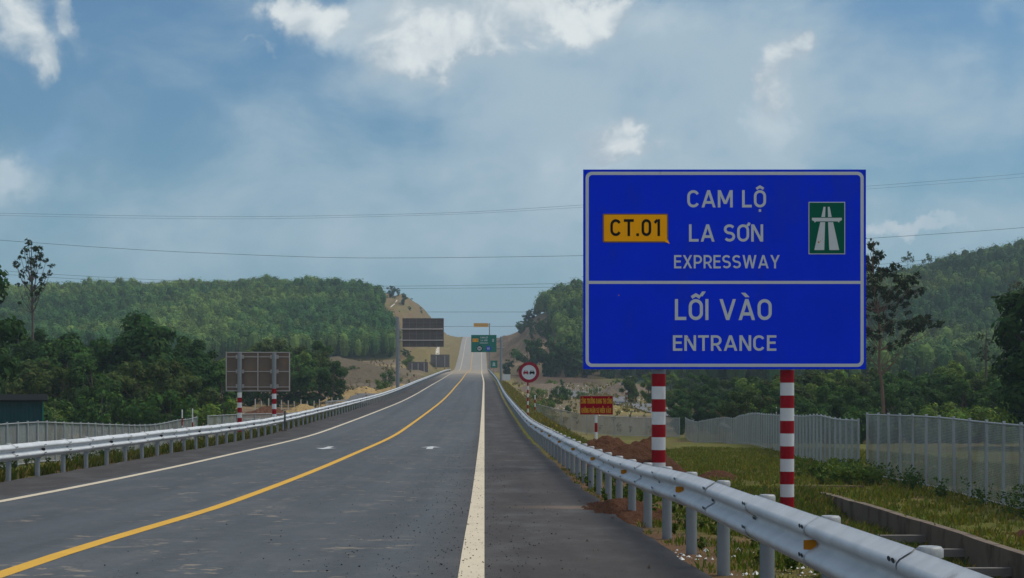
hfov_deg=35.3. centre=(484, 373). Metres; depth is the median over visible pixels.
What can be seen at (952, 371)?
broadleaf tree
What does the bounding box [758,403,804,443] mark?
bush
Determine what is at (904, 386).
broadleaf tree
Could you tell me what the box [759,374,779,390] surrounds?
broadleaf tree
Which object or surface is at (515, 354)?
broadleaf tree
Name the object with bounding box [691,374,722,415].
broadleaf tree
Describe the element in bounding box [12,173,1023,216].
power line
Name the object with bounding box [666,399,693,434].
broadleaf tree
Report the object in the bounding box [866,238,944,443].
eucalyptus tree
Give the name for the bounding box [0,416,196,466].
fence
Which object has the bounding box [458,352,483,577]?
edge line
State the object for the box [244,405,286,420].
soil mound
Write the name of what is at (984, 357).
ivy trunk tree
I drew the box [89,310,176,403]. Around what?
broadleaf tree
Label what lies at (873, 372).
broadleaf tree
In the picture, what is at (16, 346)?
broadleaf tree
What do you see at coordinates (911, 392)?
broadleaf tree
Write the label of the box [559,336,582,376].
broadleaf tree
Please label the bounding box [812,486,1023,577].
drain channel
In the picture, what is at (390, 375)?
bush
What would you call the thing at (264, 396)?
tree
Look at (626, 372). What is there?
broadleaf tree
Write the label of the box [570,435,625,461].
soil mound
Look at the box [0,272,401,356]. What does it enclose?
forest
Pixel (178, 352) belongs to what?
broadleaf tree
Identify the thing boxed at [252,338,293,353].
broadleaf tree
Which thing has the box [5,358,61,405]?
broadleaf tree
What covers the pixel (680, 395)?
broadleaf tree
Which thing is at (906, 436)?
fence
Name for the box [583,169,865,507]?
road sign
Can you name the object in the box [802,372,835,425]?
broadleaf tree
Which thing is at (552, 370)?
broadleaf tree
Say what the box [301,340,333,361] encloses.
broadleaf tree
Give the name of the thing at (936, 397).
broadleaf tree
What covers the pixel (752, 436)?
fence
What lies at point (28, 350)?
broadleaf tree
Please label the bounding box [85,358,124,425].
broadleaf tree
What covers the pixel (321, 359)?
broadleaf tree
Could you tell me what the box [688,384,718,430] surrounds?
broadleaf tree
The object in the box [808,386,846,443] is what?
broadleaf tree
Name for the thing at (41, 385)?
broadleaf tree
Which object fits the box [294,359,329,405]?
broadleaf tree
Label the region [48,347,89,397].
broadleaf tree
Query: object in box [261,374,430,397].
rubble
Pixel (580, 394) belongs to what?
bush
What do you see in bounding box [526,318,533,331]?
broadleaf tree
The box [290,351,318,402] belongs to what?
broadleaf tree
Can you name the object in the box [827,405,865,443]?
bush
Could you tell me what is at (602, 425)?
fence
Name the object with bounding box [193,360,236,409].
broadleaf tree
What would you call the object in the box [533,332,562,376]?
broadleaf tree
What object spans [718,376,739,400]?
broadleaf tree
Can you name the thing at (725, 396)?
broadleaf tree
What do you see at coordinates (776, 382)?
broadleaf tree
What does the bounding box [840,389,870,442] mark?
broadleaf tree
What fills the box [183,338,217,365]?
broadleaf tree
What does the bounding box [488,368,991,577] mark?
guardrail
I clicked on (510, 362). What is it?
broadleaf tree
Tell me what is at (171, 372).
broadleaf tree
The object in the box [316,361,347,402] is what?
broadleaf tree
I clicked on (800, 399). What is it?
broadleaf tree
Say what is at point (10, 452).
guardrail
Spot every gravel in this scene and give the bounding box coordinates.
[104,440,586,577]
[543,474,814,577]
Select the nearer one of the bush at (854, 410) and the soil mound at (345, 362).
the bush at (854, 410)
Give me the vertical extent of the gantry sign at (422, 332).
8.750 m
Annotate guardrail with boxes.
[0,369,449,480]
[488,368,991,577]
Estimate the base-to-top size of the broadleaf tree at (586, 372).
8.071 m
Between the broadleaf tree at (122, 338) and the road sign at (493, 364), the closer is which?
the broadleaf tree at (122, 338)
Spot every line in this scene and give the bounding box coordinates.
[0,177,1018,218]
[0,352,472,577]
[0,374,449,501]
[2,227,1023,257]
[8,252,1023,288]
[11,249,1019,285]
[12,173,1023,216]
[444,326,514,326]
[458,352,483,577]
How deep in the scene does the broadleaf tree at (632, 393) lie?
233.99 m
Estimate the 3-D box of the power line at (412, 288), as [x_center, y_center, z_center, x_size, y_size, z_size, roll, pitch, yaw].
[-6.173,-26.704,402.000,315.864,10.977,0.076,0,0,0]
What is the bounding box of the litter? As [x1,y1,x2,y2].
[675,548,815,575]
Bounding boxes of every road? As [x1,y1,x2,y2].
[0,337,711,577]
[242,393,379,419]
[561,391,727,426]
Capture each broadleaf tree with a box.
[0,265,26,393]
[0,342,22,360]
[0,348,27,392]
[0,371,33,393]
[5,326,38,356]
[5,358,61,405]
[18,343,76,399]
[19,338,40,379]
[27,366,99,434]
[34,328,58,343]
[37,339,82,363]
[39,330,91,356]
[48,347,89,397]
[51,338,107,389]
[65,360,122,435]
[81,336,110,373]
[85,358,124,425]
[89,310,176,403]
[92,349,139,426]
[103,360,157,432]
[104,340,140,423]
[106,332,138,372]
[145,358,201,428]
[164,344,190,368]
[164,372,221,417]
[172,335,193,352]
[175,354,217,413]
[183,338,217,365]
[190,347,216,391]
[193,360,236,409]
[202,363,245,421]
[242,391,258,406]
[244,345,258,351]
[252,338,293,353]
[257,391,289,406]
[281,356,300,404]
[287,354,318,403]
[290,345,317,366]
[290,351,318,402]
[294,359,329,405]
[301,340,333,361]
[310,350,338,401]
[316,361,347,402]
[330,360,348,394]
[386,285,395,297]
[401,293,407,304]
[502,359,514,373]
[502,362,510,373]
[509,339,537,371]
[515,321,526,333]
[522,311,533,321]
[525,340,546,363]
[526,309,536,318]
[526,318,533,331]
[529,329,535,338]
[533,318,541,333]
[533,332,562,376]
[536,320,546,336]
[537,338,567,376]
[555,339,582,377]
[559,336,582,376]
[578,351,592,376]
[600,369,618,378]
[618,369,632,377]
[618,375,639,402]
[623,369,630,378]
[635,369,646,376]
[640,372,651,403]
[666,373,682,398]
[666,388,695,419]
[666,390,691,422]
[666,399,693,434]
[677,372,701,392]
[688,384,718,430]
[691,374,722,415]
[696,396,724,433]
[717,388,778,442]
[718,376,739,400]
[721,378,746,426]
[725,376,762,403]
[725,378,760,436]
[735,384,763,441]
[749,384,779,441]
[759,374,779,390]
[765,376,797,411]
[774,393,808,415]
[776,383,815,413]
[777,389,812,423]
[794,369,843,415]
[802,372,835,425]
[804,385,846,431]
[806,381,847,409]
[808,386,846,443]
[825,369,847,387]
[836,375,863,440]
[837,377,889,438]
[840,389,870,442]
[841,386,873,443]
[853,367,899,390]
[860,372,909,409]
[861,379,899,441]
[871,388,917,443]
[874,387,903,438]
[895,370,924,382]
[895,385,931,419]
[898,381,922,412]
[900,375,927,400]
[902,386,944,443]
[912,372,945,439]
[922,373,973,431]
[932,360,966,377]
[940,378,993,443]
[943,368,977,392]
[956,376,990,442]
[964,370,988,395]
[970,379,1002,438]
[972,375,1018,442]
[979,366,1008,379]
[986,364,1023,440]
[988,279,1023,430]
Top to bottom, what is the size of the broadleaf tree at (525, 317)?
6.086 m
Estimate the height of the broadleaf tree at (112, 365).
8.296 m
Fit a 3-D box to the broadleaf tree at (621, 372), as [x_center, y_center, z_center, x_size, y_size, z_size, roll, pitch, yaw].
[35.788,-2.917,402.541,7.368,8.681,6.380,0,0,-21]
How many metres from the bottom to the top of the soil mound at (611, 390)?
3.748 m
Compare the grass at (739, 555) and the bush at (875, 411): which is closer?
the grass at (739, 555)
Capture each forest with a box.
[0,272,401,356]
[532,236,1023,381]
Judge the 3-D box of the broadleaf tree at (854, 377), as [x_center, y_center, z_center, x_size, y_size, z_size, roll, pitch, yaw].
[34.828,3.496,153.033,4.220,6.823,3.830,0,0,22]
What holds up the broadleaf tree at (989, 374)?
on the ground at (452, 345)
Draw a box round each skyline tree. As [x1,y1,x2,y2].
[901,251,913,264]
[921,253,932,274]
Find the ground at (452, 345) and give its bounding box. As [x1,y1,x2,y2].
[0,293,1023,577]
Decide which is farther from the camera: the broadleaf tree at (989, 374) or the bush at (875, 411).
the broadleaf tree at (989, 374)
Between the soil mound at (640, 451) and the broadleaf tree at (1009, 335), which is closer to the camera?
the soil mound at (640, 451)
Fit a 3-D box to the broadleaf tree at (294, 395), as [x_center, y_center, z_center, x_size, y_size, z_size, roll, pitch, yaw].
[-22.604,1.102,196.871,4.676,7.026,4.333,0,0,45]
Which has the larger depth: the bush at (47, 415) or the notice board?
the bush at (47, 415)
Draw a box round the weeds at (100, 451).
[0,436,204,470]
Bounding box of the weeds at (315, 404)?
[242,358,433,419]
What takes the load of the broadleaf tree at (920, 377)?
on the ground at (452, 345)
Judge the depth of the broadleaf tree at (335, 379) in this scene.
213.37 m
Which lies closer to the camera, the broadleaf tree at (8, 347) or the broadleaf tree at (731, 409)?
the broadleaf tree at (731, 409)
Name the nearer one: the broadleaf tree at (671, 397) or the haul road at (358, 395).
the haul road at (358, 395)
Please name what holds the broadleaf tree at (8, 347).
on the ground at (452, 345)
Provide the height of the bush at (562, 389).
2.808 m
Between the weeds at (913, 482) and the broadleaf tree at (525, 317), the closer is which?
the weeds at (913, 482)
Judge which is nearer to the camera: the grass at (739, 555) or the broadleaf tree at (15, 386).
the grass at (739, 555)
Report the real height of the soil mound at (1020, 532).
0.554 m
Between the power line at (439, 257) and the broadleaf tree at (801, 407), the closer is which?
the broadleaf tree at (801, 407)
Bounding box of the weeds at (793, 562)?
[578,469,820,577]
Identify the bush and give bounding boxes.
[44,397,85,440]
[44,403,72,431]
[74,388,140,435]
[123,400,164,443]
[128,389,200,444]
[183,399,242,435]
[373,379,391,389]
[379,369,395,383]
[401,358,414,366]
[529,387,546,398]
[529,401,544,413]
[538,398,555,409]
[545,379,556,383]
[548,393,560,401]
[550,386,560,397]
[554,394,564,403]
[559,385,569,399]
[562,389,573,399]
[565,405,571,412]
[575,391,586,398]
[590,387,601,393]
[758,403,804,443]
[801,405,833,443]
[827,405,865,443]
[868,407,898,443]
[910,402,970,443]
[934,401,991,443]
[959,401,1023,443]
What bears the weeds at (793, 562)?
on the ground at (452, 345)
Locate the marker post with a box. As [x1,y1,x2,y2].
[282,411,287,430]
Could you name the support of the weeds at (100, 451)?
on the ground at (452, 345)
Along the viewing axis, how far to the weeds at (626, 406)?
230.29 m
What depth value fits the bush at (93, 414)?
115.91 m
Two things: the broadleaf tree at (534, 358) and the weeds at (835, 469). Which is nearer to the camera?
the weeds at (835, 469)
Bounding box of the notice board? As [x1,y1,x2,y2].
[580,396,612,438]
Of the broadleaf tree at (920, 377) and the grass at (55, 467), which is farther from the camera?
the broadleaf tree at (920, 377)
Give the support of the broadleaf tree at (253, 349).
on the ground at (452, 345)
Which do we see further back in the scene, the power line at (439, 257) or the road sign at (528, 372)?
the power line at (439, 257)
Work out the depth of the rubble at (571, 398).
221.94 m
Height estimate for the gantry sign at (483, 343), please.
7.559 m
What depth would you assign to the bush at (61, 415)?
118.35 m
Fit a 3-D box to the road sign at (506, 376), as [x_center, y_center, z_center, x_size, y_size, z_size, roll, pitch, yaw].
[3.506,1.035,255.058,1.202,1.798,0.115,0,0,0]
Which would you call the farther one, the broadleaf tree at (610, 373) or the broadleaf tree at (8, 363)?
the broadleaf tree at (610, 373)
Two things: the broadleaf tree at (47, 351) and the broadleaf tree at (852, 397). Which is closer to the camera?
the broadleaf tree at (852, 397)
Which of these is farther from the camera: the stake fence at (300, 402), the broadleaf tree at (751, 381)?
the stake fence at (300, 402)
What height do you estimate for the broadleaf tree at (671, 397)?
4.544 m
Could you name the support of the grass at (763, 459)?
on the ground at (452, 345)
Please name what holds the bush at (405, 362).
on the ground at (452, 345)
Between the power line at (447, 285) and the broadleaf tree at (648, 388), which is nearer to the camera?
the broadleaf tree at (648, 388)
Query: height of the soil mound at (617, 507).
0.352 m
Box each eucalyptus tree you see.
[12,239,54,340]
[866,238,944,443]
[995,281,1023,371]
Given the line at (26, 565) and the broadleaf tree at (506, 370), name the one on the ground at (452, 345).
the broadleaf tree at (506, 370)
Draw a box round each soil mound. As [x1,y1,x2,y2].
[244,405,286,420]
[286,404,313,413]
[317,384,404,405]
[330,356,389,369]
[337,365,407,383]
[513,383,587,392]
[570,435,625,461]
[581,436,685,479]
[581,497,677,524]
[593,382,649,396]
[698,469,742,479]
[1012,530,1023,536]
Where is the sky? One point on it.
(307, 112)
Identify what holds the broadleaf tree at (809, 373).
on the ground at (452, 345)
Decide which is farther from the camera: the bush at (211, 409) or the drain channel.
the bush at (211, 409)
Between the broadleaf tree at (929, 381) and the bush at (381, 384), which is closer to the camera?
the broadleaf tree at (929, 381)
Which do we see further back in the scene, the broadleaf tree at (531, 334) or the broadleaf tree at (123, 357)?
the broadleaf tree at (531, 334)
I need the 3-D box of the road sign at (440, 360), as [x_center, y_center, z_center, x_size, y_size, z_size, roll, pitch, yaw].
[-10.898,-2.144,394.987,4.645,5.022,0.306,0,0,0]
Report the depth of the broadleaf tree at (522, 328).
600.71 m
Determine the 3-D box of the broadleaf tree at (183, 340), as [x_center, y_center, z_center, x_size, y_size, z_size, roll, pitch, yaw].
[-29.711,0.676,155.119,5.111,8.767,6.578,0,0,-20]
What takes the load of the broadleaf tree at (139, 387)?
on the ground at (452, 345)
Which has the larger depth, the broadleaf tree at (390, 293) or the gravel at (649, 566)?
the broadleaf tree at (390, 293)
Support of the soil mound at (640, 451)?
on the ground at (452, 345)
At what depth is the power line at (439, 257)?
299.97 m
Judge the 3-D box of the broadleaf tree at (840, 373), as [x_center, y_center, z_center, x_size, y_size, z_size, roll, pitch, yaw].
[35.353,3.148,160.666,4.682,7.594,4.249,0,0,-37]
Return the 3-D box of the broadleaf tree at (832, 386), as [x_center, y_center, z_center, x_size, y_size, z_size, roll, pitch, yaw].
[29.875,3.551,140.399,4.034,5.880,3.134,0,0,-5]
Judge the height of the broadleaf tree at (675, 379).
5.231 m
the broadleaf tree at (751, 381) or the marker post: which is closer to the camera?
the marker post
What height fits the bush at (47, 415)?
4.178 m
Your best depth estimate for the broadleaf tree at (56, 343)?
144.70 m
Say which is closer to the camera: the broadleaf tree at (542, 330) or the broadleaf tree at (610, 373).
the broadleaf tree at (610, 373)
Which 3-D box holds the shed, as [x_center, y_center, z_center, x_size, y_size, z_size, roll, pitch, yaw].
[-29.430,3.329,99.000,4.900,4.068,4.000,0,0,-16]
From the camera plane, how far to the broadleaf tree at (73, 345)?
142.87 m
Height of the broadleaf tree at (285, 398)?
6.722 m
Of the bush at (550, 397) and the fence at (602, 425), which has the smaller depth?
the fence at (602, 425)
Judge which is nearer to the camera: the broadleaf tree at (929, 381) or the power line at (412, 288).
the broadleaf tree at (929, 381)
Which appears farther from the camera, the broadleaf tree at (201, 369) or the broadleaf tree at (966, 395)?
the broadleaf tree at (201, 369)
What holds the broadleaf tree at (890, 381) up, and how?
on the ground at (452, 345)
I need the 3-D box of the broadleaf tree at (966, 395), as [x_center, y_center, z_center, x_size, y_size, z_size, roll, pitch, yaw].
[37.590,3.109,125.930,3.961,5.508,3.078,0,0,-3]
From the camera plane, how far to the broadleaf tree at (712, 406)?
168.35 m
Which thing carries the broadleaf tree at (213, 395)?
on the ground at (452, 345)
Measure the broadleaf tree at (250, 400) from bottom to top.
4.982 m
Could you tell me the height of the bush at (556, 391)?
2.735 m
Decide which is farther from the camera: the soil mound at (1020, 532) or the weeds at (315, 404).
the weeds at (315, 404)
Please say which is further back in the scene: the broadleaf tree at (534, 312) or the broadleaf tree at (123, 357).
the broadleaf tree at (534, 312)
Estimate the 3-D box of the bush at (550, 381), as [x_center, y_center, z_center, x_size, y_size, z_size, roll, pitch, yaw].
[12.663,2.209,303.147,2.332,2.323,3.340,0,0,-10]
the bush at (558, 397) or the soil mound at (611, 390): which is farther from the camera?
the soil mound at (611, 390)
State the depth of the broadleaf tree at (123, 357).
136.22 m
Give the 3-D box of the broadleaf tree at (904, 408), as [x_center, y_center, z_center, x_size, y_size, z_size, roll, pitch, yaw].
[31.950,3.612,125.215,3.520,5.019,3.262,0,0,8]
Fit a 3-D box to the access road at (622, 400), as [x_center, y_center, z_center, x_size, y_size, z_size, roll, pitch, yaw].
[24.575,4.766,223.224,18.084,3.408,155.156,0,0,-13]
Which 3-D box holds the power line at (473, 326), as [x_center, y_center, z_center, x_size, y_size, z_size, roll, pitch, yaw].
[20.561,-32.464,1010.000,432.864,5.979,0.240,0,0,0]
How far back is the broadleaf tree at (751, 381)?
152.92 m
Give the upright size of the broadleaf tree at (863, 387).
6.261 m
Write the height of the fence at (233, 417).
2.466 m
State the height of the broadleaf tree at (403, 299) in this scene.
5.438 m
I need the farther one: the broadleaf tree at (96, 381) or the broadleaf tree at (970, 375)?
the broadleaf tree at (970, 375)
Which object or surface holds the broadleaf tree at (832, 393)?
on the ground at (452, 345)
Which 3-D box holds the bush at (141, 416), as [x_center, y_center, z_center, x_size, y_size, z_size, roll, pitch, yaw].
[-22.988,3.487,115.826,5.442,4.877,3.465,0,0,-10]
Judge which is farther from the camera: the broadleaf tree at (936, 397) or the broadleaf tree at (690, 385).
the broadleaf tree at (690, 385)
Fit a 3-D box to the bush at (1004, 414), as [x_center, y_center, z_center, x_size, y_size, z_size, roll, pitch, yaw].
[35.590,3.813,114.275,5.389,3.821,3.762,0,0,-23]
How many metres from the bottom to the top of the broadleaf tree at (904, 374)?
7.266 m
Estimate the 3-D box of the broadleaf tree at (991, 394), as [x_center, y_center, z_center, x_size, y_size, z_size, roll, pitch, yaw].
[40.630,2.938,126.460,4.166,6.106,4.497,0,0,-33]
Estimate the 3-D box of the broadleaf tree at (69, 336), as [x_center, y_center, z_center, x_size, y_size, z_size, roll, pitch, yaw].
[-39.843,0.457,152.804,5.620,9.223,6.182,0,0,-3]
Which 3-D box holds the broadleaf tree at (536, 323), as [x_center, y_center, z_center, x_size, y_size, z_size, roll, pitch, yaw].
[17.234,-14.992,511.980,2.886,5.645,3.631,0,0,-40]
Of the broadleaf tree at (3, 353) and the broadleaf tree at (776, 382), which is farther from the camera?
the broadleaf tree at (776, 382)
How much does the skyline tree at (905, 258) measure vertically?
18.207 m
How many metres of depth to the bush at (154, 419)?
116.23 m
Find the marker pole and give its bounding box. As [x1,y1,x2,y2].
[534,395,535,410]
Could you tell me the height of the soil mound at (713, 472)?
0.454 m
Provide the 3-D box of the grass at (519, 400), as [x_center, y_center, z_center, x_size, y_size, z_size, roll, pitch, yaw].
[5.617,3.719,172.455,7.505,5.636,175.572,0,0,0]
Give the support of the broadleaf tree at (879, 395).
on the ground at (452, 345)
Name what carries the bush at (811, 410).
on the ground at (452, 345)
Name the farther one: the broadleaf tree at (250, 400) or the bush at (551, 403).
the bush at (551, 403)
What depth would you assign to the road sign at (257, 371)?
77.10 m
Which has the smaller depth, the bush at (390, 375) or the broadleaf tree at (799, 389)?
the broadleaf tree at (799, 389)
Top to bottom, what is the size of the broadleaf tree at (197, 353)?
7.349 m
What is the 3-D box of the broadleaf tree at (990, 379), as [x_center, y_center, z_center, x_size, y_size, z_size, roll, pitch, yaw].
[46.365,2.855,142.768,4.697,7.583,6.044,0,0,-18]
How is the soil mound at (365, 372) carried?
on the ground at (452, 345)
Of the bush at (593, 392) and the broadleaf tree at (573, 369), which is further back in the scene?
the broadleaf tree at (573, 369)
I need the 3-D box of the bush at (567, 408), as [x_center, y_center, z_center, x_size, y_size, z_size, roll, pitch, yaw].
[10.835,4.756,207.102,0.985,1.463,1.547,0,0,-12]
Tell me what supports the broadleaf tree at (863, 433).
on the ground at (452, 345)
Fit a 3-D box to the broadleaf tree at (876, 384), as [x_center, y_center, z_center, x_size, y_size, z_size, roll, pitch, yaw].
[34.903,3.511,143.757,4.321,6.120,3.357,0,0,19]
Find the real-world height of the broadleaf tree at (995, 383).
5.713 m
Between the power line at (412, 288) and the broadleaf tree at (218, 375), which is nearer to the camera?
the broadleaf tree at (218, 375)
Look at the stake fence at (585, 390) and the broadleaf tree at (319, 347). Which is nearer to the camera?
the broadleaf tree at (319, 347)
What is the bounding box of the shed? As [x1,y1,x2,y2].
[0,394,47,444]
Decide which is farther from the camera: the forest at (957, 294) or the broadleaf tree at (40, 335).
the forest at (957, 294)
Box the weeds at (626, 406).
[512,381,734,431]
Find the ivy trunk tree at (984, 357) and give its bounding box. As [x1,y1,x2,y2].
[976,330,993,382]
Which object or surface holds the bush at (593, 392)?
on the ground at (452, 345)
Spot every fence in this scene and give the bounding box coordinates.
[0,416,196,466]
[207,412,309,437]
[255,396,350,409]
[536,403,679,436]
[544,387,598,397]
[685,412,859,462]
[866,412,1023,509]
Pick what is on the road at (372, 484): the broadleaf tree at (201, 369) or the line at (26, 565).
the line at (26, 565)
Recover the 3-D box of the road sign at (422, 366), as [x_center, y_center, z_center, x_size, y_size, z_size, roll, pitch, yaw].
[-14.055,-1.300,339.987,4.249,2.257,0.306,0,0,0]
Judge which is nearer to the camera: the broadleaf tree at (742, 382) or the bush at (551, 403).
the broadleaf tree at (742, 382)
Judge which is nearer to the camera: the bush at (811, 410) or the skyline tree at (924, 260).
the bush at (811, 410)
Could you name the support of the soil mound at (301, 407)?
on the ground at (452, 345)
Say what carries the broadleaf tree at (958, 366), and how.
on the ground at (452, 345)
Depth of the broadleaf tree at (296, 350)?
213.19 m
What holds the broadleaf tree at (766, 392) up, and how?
on the ground at (452, 345)
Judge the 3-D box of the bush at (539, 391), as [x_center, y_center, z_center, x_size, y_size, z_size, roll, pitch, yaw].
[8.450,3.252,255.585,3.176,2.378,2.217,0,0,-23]
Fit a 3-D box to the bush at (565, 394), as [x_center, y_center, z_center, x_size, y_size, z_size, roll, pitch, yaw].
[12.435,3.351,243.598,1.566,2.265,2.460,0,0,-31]
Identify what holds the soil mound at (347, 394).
on the ground at (452, 345)
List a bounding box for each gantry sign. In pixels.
[395,317,443,387]
[471,335,502,380]
[474,323,489,368]
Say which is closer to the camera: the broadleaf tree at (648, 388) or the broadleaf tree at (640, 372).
the broadleaf tree at (648, 388)
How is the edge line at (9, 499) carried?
on the road at (372, 484)
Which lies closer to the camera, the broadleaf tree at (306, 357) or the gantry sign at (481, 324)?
the broadleaf tree at (306, 357)
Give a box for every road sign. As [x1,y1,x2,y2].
[226,352,289,432]
[408,362,427,371]
[431,355,448,369]
[490,361,496,367]
[503,374,509,379]
[519,362,538,415]
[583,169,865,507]
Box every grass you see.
[0,402,369,481]
[499,379,587,441]
[547,455,811,577]
[552,424,1023,550]
[730,482,1001,577]
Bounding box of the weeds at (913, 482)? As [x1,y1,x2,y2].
[853,457,1023,517]
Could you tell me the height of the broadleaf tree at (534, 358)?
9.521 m
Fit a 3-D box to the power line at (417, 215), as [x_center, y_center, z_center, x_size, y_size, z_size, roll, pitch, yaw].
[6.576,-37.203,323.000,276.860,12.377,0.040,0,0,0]
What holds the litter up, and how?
on the ground at (452, 345)
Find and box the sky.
[0,0,1023,337]
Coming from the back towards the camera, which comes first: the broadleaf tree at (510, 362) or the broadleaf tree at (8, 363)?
the broadleaf tree at (510, 362)
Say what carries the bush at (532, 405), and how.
on the ground at (452, 345)
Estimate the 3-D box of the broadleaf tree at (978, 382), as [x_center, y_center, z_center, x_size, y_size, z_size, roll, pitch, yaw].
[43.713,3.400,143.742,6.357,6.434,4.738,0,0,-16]
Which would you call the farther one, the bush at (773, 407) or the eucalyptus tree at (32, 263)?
the eucalyptus tree at (32, 263)
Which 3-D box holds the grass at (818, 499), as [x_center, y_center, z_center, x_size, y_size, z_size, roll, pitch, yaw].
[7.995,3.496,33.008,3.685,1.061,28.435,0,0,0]
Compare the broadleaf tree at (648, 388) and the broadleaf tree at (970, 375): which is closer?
the broadleaf tree at (970, 375)
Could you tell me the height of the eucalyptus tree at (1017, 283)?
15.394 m
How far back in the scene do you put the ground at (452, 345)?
184.57 m
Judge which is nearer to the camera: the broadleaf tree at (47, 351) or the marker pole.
the marker pole
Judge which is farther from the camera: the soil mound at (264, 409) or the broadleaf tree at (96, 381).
the soil mound at (264, 409)
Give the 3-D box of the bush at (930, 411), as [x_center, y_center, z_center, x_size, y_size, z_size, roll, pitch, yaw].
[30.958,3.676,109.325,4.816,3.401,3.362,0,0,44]
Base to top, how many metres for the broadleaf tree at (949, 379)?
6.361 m
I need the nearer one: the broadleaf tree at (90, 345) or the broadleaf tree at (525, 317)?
the broadleaf tree at (90, 345)
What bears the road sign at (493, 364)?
on the ground at (452, 345)
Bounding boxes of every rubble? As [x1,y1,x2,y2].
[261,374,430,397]
[512,384,643,415]
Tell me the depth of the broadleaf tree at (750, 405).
143.73 m
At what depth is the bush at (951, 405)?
113.34 m
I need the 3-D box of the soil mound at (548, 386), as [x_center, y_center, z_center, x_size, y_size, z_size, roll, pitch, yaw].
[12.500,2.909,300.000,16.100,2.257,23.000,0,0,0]
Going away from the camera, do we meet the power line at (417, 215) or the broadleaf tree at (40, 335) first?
the broadleaf tree at (40, 335)
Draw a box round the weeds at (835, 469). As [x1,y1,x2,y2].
[794,455,885,485]
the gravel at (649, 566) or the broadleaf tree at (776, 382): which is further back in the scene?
the broadleaf tree at (776, 382)

